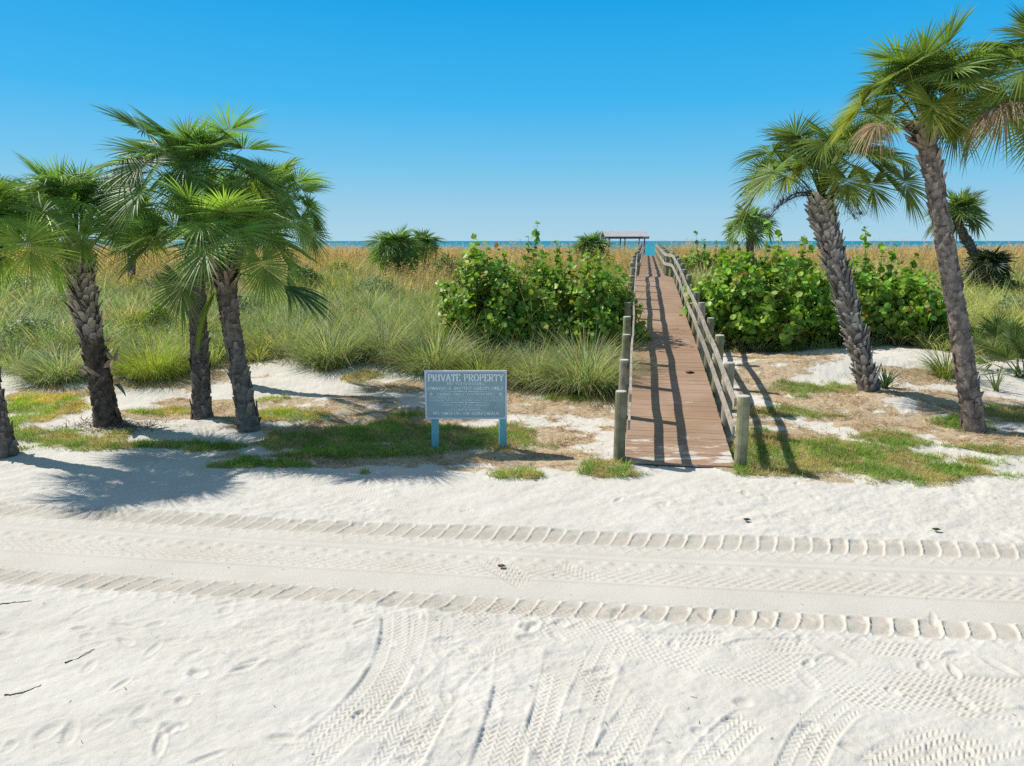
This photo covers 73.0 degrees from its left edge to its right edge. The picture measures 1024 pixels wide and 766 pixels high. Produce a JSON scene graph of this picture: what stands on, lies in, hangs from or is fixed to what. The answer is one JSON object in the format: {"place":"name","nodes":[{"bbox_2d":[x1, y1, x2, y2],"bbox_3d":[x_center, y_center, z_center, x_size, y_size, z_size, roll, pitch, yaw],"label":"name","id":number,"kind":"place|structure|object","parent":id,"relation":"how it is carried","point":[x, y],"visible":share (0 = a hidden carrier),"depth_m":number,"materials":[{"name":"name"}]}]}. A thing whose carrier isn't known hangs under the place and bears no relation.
{"place":"outdoors","nodes":[
{"label":"outdoors","id":0,"kind":"place"},
{"bbox_2d":[0,256,1023,765],"bbox_3d":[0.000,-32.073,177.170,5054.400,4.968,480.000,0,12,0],"label":"ground","id":1,"kind":"structure","parent":0,"point":[408,622],"depth_m":7.26,"materials":[{"name":"white sand"}]},
{"bbox_2d":[1,293,41,318],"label":"grass clump","id":2,"kind":"object","parent":1,"relation":"on","point":[20,308],"visible":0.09,"depth_m":27.50,"materials":[{"name":"green plant"}]},
{"bbox_2d":[4,685,39,695],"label":"twig","id":3,"kind":"object","parent":1,"relation":"on","point":[19,692],"visible":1,"depth_m":5.62,"materials":[{"name":"grey wood"}]},
{"bbox_2d":[0,271,48,297],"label":"dune shrub","id":4,"kind":"object","parent":1,"relation":"on","point":[18,282],"visible":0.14,"depth_m":32.10,"materials":[{"name":"green plant"}]},
{"bbox_2d":[0,337,62,372],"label":"grass clump","id":5,"kind":"object","parent":1,"relation":"on","point":[8,356],"visible":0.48,"depth_m":18.14,"materials":[{"name":"green plant"}]},
{"bbox_2d":[0,314,68,349],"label":"dune shrub","id":6,"kind":"object","parent":1,"relation":"on","point":[24,320],"visible":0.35,"depth_m":20.51,"materials":[{"name":"green plant"}]},
{"bbox_2d":[0,174,96,458],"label":"cabbage palm","id":7,"kind":"object","parent":1,"relation":"on","point":[34,236],"visible":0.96,"depth_m":11.33,"materials":[{"name":"green plant"}]},
{"bbox_2d":[2,337,119,390],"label":"grass clump","id":8,"kind":"object","parent":1,"relation":"on","point":[45,370],"visible":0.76,"depth_m":16.93,"materials":[{"name":"green plant"}]},
{"bbox_2d":[53,287,98,306],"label":"dune shrub","id":9,"kind":"object","parent":1,"relation":"on","point":[62,297],"visible":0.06,"depth_m":29.04,"materials":[{"name":"green plant"}]},
{"bbox_2d":[0,150,168,428],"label":"cabbage palm","id":10,"kind":"object","parent":1,"relation":"on","point":[69,188],"visible":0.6,"depth_m":13.05,"materials":[{"name":"green plant"}]},
{"bbox_2d":[49,331,133,357],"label":"grass clump","id":11,"kind":"object","parent":1,"relation":"on","point":[110,345],"visible":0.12,"depth_m":19.03,"materials":[{"name":"green plant"}]},
{"bbox_2d":[23,414,201,438],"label":"leaf litter","id":12,"kind":"object","parent":1,"relation":"on","point":[125,425],"visible":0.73,"depth_m":13.60,"materials":[{"name":"plant"}]},
{"bbox_2d":[107,194,160,287],"bbox_3d":[-20.319,-7.695,37.401,3.869,5.477,4.217,0,12,0],"label":"cabbage palm","id":13,"kind":"object","parent":1,"relation":"on","point":[131,276],"visible":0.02,"depth_m":37.40,"materials":[{"name":"green plant"}]},
{"bbox_2d":[80,320,221,388],"bbox_3d":[-9.157,-0.913,17.518,3.682,1.766,3.419,0,12,0],"label":"grass clump","id":14,"kind":"object","parent":1,"relation":"on","point":[133,368],"visible":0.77,"depth_m":17.27,"materials":[{"name":"green plant"}]},
{"bbox_2d":[137,301,173,330],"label":"dune shrub","id":15,"kind":"object","parent":1,"relation":"on","point":[154,310],"visible":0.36,"depth_m":23.68,"materials":[{"name":"green plant"}]},
{"bbox_2d":[125,317,189,347],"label":"grass clump","id":16,"kind":"object","parent":1,"relation":"on","point":[158,333],"visible":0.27,"depth_m":20.58,"materials":[{"name":"green plant"}]},
{"bbox_2d":[136,271,184,290],"bbox_3d":[-17.286,-4.901,34.430,2.673,1.598,2.620,-6,13,-27],"label":"palmetto","id":17,"kind":"object","parent":1,"relation":"on","point":[150,284],"visible":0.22,"depth_m":34.17,"materials":[{"name":"green plant"}]},
{"bbox_2d":[80,99,301,419],"bbox_3d":[-6.366,-2.247,13.917,4.009,6.214,3.959,11,16,42],"label":"cabbage palm","id":18,"kind":"object","parent":1,"relation":"on","point":[192,150],"visible":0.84,"depth_m":12.84,"materials":[{"name":"green plant"}]},
{"bbox_2d":[99,168,343,432],"bbox_3d":[-5.351,-1.382,12.767,3.831,5.084,3.703,-9,14,-36],"label":"cabbage palm","id":19,"kind":"object","parent":1,"relation":"on","point":[213,219],"visible":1,"depth_m":12.22,"materials":[{"name":"green plant"}]},
{"bbox_2d":[239,291,265,314],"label":"dune shrub","id":20,"kind":"object","parent":1,"relation":"on","point":[245,302],"visible":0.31,"depth_m":27.56,"materials":[{"name":"green plant"}]},
{"bbox_2d":[216,300,306,336],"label":"grass clump","id":21,"kind":"object","parent":1,"relation":"on","point":[263,320],"visible":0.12,"depth_m":23.60,"materials":[{"name":"green plant"}]},
{"bbox_2d":[214,156,334,384],"bbox_3d":[-5.606,-2.567,16.375,3.288,5.603,3.205,0,12,0],"label":"cabbage palm","id":22,"kind":"object","parent":1,"relation":"on","point":[286,169],"visible":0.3,"depth_m":15.95,"materials":[{"name":"green plant"}]},
{"bbox_2d":[242,305,346,359],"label":"grass clump","id":23,"kind":"object","parent":1,"relation":"on","point":[272,341],"visible":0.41,"depth_m":19.30,"materials":[{"name":"green plant"}]},
{"bbox_2d":[267,294,344,323],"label":"grass clump","id":24,"kind":"object","parent":1,"relation":"on","point":[307,309],"visible":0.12,"depth_m":25.79,"materials":[{"name":"green plant"}]},
{"bbox_2d":[286,265,326,287],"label":"dune shrub","id":25,"kind":"object","parent":1,"relation":"on","point":[310,277],"visible":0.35,"depth_m":36.73,"materials":[{"name":"green plant"}]},
{"bbox_2d":[265,300,386,378],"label":"grass clump","id":26,"kind":"object","parent":1,"relation":"on","point":[318,352],"visible":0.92,"depth_m":18.27,"materials":[{"name":"green plant"}]},
{"bbox_2d":[310,354,343,372],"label":"grass clump","id":27,"kind":"object","parent":1,"relation":"on","point":[324,367],"visible":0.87,"depth_m":17.96,"materials":[{"name":"green plant"}]},
{"bbox_2d":[327,259,352,273],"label":"dune shrub","id":28,"kind":"object","parent":1,"relation":"on","point":[339,264],"visible":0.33,"depth_m":45.52,"materials":[{"name":"green plant"}]},
{"bbox_2d":[315,284,378,310],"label":"grass clump","id":29,"kind":"object","parent":1,"relation":"on","point":[344,298],"visible":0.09,"depth_m":29.62,"materials":[{"name":"green plant"}]},
{"bbox_2d":[296,300,404,341],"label":"grass clump","id":30,"kind":"object","parent":1,"relation":"on","point":[332,328],"visible":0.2,"depth_m":21.08,"materials":[{"name":"green plant"}]},
{"bbox_2d":[352,274,407,297],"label":"dune shrub","id":31,"kind":"object","parent":1,"relation":"on","point":[388,283],"visible":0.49,"depth_m":33.41,"materials":[{"name":"green plant"}]},
{"bbox_2d":[320,293,442,371],"bbox_3d":[-3.468,-1.503,18.903,3.860,2.098,3.638,0,12,0],"label":"grass clump","id":32,"kind":"object","parent":1,"relation":"on","point":[372,353],"visible":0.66,"depth_m":18.61,"materials":[{"name":"green plant"}]},
{"bbox_2d":[342,292,423,319],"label":"grass clump","id":33,"kind":"object","parent":1,"relation":"on","point":[385,305],"visible":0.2,"depth_m":27.36,"materials":[{"name":"green plant"}]},
{"bbox_2d":[357,221,426,276],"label":"cabbage palm","id":34,"kind":"object","parent":1,"relation":"on","point":[392,245],"visible":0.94,"depth_m":41.35,"materials":[{"name":"green plant"}]},
{"bbox_2d":[355,290,444,340],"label":"grass clump","id":35,"kind":"object","parent":1,"relation":"on","point":[398,320],"visible":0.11,"depth_m":20.82,"materials":[{"name":"green plant"}]},
{"bbox_2d":[380,276,436,307],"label":"grass clump","id":36,"kind":"object","parent":1,"relation":"on","point":[407,294],"visible":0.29,"depth_m":32.28,"materials":[{"name":"green plant"}]},
{"bbox_2d":[382,284,438,321],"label":"grass clump","id":37,"kind":"object","parent":1,"relation":"on","point":[414,312],"visible":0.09,"depth_m":25.16,"materials":[{"name":"green plant"}]},
{"bbox_2d":[405,228,444,274],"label":"cabbage palm","id":38,"kind":"object","parent":1,"relation":"on","point":[428,240],"visible":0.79,"depth_m":45.43,"materials":[{"name":"green plant"}]},
{"bbox_2d":[362,305,501,379],"bbox_3d":[-2.028,-1.177,17.953,3.974,2.025,3.816,0,12,0],"label":"grass clump","id":39,"kind":"object","parent":1,"relation":"on","point":[418,361],"visible":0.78,"depth_m":17.69,"materials":[{"name":"green plant"}]},
{"bbox_2d":[399,306,476,361],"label":"grass clump","id":40,"kind":"object","parent":1,"relation":"on","point":[428,330],"visible":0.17,"depth_m":19.25,"materials":[{"name":"green plant"}]},
{"bbox_2d":[429,252,465,284],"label":"dune shrub","id":41,"kind":"object","parent":1,"relation":"on","point":[449,264],"visible":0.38,"depth_m":39.64,"materials":[{"name":"green plant"}]},
{"bbox_2d":[424,370,506,448],"bbox_3d":[-0.797,0.530,12.107,1.416,1.550,0.163,0,12,0],"label":"property sign","id":42,"kind":"object","parent":1,"relation":"on","point":[465,394],"visible":1,"depth_m":11.97,"materials":[{"name":"paint"}]},
{"bbox_2d":[431,339,528,386],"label":"grass clump","id":43,"kind":"object","parent":1,"relation":"on","point":[486,362],"visible":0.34,"depth_m":17.08,"materials":[{"name":"green plant"}]},
{"bbox_2d":[433,221,581,355],"bbox_3d":[0.023,-2.750,20.077,4.657,3.875,3.661,0,12,0],"label":"sea grape shrub","id":44,"kind":"object","parent":1,"relation":"on","point":[500,302],"visible":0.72,"depth_m":19.13,"materials":[{"name":"green plant"}]},
{"bbox_2d":[0,243,1023,373],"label":"dune grass","id":45,"kind":"structure","parent":1,"relation":"on","point":[986,302],"depth_m":24.96,"materials":[{"name":"green plant"}]},
{"bbox_2d":[2,237,1023,304],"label":"sea oats","id":46,"kind":"object","parent":1,"relation":"on","point":[346,253],"visible":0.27,"depth_m":50.60,"materials":[{"name":"plant"}]},
{"bbox_2d":[4,354,1023,486],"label":"turf grass","id":47,"kind":"structure","parent":1,"relation":"on","point":[284,436],"depth_m":12.40,"materials":[{"name":"green plant"}]},
{"bbox_2d":[5,345,1023,466],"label":"straw litter","id":48,"kind":"object","parent":1,"relation":"on","point":[791,356],"visible":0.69,"depth_m":14.11,"materials":[{"name":"beige plant"}]},
{"bbox_2d":[476,327,588,396],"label":"grass clump","id":49,"kind":"object","parent":1,"relation":"on","point":[514,379],"visible":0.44,"depth_m":16.60,"materials":[{"name":"green plant"}]},
{"bbox_2d":[43,478,1023,765],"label":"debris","id":50,"kind":"object","parent":1,"relation":"on","point":[437,720],"visible":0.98,"depth_m":5.71,"materials":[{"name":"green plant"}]},
{"bbox_2d":[385,260,689,348],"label":"tall grass","id":51,"kind":"structure","parent":1,"relation":"on","point":[431,313],"depth_m":19.50,"materials":[{"name":"green plant"}]},
{"bbox_2d":[507,320,662,404],"bbox_3d":[1.732,-0.669,16.404,4.273,2.035,3.968,0,12,0],"label":"grass clump","id":52,"kind":"object","parent":1,"relation":"on","point":[600,374],"visible":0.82,"depth_m":16.05,"materials":[{"name":"green plant"}]},
{"bbox_2d":[568,230,613,262],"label":"cabbage palm","id":53,"kind":"object","parent":1,"relation":"on","point":[592,242],"visible":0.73,"depth_m":47.43,"materials":[{"name":"green plant"}]},
{"bbox_2d":[531,240,652,354],"bbox_3d":[2.184,-2.374,19.754,3.682,3.344,3.685,0,12,0],"label":"sea grape shrub","id":54,"kind":"object","parent":1,"relation":"on","point":[602,316],"visible":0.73,"depth_m":18.85,"materials":[{"name":"green plant"}]},
{"bbox_2d":[601,231,649,254],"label":"beach pavilion","id":55,"kind":"structure","parent":1,"relation":"on","point":[625,235],"depth_m":74.33,"materials":[{"name":"metal"}]},
{"bbox_2d":[611,321,653,356],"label":"sea grape shrub","id":56,"kind":"object","parent":1,"relation":"on","point":[640,333],"visible":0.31,"depth_m":18.72,"materials":[{"name":"green plant"}]},
{"bbox_2d":[613,243,749,467],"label":"boardwalk","id":57,"kind":"structure","parent":1,"relation":"on","point":[667,414],"depth_m":14.49,"materials":[{"name":"brown wood"}]},
{"bbox_2d":[669,231,757,274],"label":"sea grape shrub","id":58,"kind":"object","parent":1,"relation":"on","point":[702,256],"visible":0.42,"depth_m":42.49,"materials":[{"name":"green plant"}]},
{"bbox_2d":[720,204,780,261],"bbox_3d":[13.770,-8.013,40.149,3.552,4.866,3.355,-11,16,-43],"label":"cabbage palm","id":59,"kind":"object","parent":1,"relation":"on","point":[751,228],"visible":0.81,"depth_m":39.39,"materials":[{"name":"green plant"}]},
{"bbox_2d":[679,221,840,351],"bbox_3d":[8.143,-3.140,22.109,5.520,3.995,4.402,0,12,0],"label":"sea grape shrub","id":60,"kind":"object","parent":1,"relation":"on","point":[745,301],"visible":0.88,"depth_m":21.01,"materials":[{"name":"green plant"}]},
{"bbox_2d":[734,239,813,276],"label":"sea grape shrub","id":61,"kind":"object","parent":1,"relation":"on","point":[762,262],"visible":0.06,"depth_m":40.22,"materials":[{"name":"green plant"}]},
{"bbox_2d":[728,110,927,391],"bbox_3d":[6.628,-2.638,15.045,4.037,6.239,3.725,0,12,0],"label":"cabbage palm","id":62,"kind":"object","parent":1,"relation":"on","point":[819,156],"visible":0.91,"depth_m":14.79,"materials":[{"name":"green plant"}]},
{"bbox_2d":[814,226,948,344],"bbox_3d":[11.650,-3.099,22.096,4.767,3.728,4.199,0,12,0],"label":"sea grape shrub","id":63,"kind":"object","parent":1,"relation":"on","point":[907,299],"visible":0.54,"depth_m":21.02,"materials":[{"name":"green plant"}]},
{"bbox_2d":[877,364,914,388],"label":"yucca plant","id":64,"kind":"object","parent":1,"relation":"on","point":[886,381],"visible":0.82,"depth_m":16.18,"materials":[{"name":"green plant"}]},
{"bbox_2d":[824,1,1023,432],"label":"cabbage palm","id":65,"kind":"object","parent":1,"relation":"on","point":[917,72],"visible":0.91,"depth_m":12.08,"materials":[{"name":"green plant"}]},
{"bbox_2d":[893,331,999,380],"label":"grass clump","id":66,"kind":"object","parent":1,"relation":"on","point":[945,371],"visible":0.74,"depth_m":17.25,"materials":[{"name":"green plant"}]},
{"bbox_2d":[921,186,993,284],"bbox_3d":[21.884,-6.962,34.192,3.622,5.550,3.320,0,12,0],"label":"cabbage palm","id":67,"kind":"object","parent":1,"relation":"on","point":[962,208],"visible":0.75,"depth_m":33.60,"materials":[{"name":"green plant"}]},
{"bbox_2d":[921,2,1023,176],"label":"cabbage palm","id":68,"kind":"object","parent":1,"relation":"on","point":[992,115],"visible":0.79,"depth_m":10.93,"materials":[{"name":"green plant"}]},
{"bbox_2d":[961,246,1018,292],"bbox_3d":[22.810,-5.229,33.076,2.580,2.811,2.613,0,12,0],"label":"cabbage palm","id":69,"kind":"object","parent":1,"relation":"on","point":[992,264],"visible":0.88,"depth_m":32.60,"materials":[{"name":"green plant"}]},
{"bbox_2d":[970,310,1023,344],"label":"palmetto","id":70,"kind":"object","parent":1,"relation":"on","point":[992,330],"visible":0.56,"depth_m":19.05,"materials":[{"name":"green plant"}]},
{"bbox_2d":[973,320,1023,377],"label":"palmetto","id":71,"kind":"object","parent":1,"relation":"on","point":[1012,348],"visible":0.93,"depth_m":17.39,"materials":[{"name":"green plant"}]},
{"bbox_2d":[974,274,1023,295],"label":"dune shrub","id":72,"kind":"object","parent":1,"relation":"on","point":[1012,282],"visible":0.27,"depth_m":32.56,"materials":[{"name":"green plant"}]},
{"bbox_2d":[982,364,1019,391],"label":"yucca plant","id":73,"kind":"object","parent":1,"relation":"on","point":[994,385],"visible":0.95,"depth_m":16.20,"materials":[{"name":"green plant"}]},
{"bbox_2d":[993,294,1023,313],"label":"dune shrub","id":74,"kind":"object","parent":1,"relation":"on","point":[1000,304],"visible":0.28,"depth_m":27.47,"materials":[{"name":"green plant"}]},
{"bbox_2d":[0,0,1023,240],"label":"sky","id":75,"kind":"structure","parent":0,"point":[491,120],"materials":[{"name":"blue"}]},
{"bbox_2d":[11,241,1023,254],"bbox_3d":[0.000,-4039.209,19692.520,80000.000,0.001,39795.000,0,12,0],"label":"sea","id":76,"kind":"structure","parent":0,"point":[649,249],"depth_m":1327.92,"materials":[{"name":"liquid"}]},
{"bbox_2d":[543,238,797,260],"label":"dry grass","id":77,"kind":"structure","parent":0,"point":[665,247],"depth_m":58.73,"materials":[{"name":"beige plant"}]}
]}

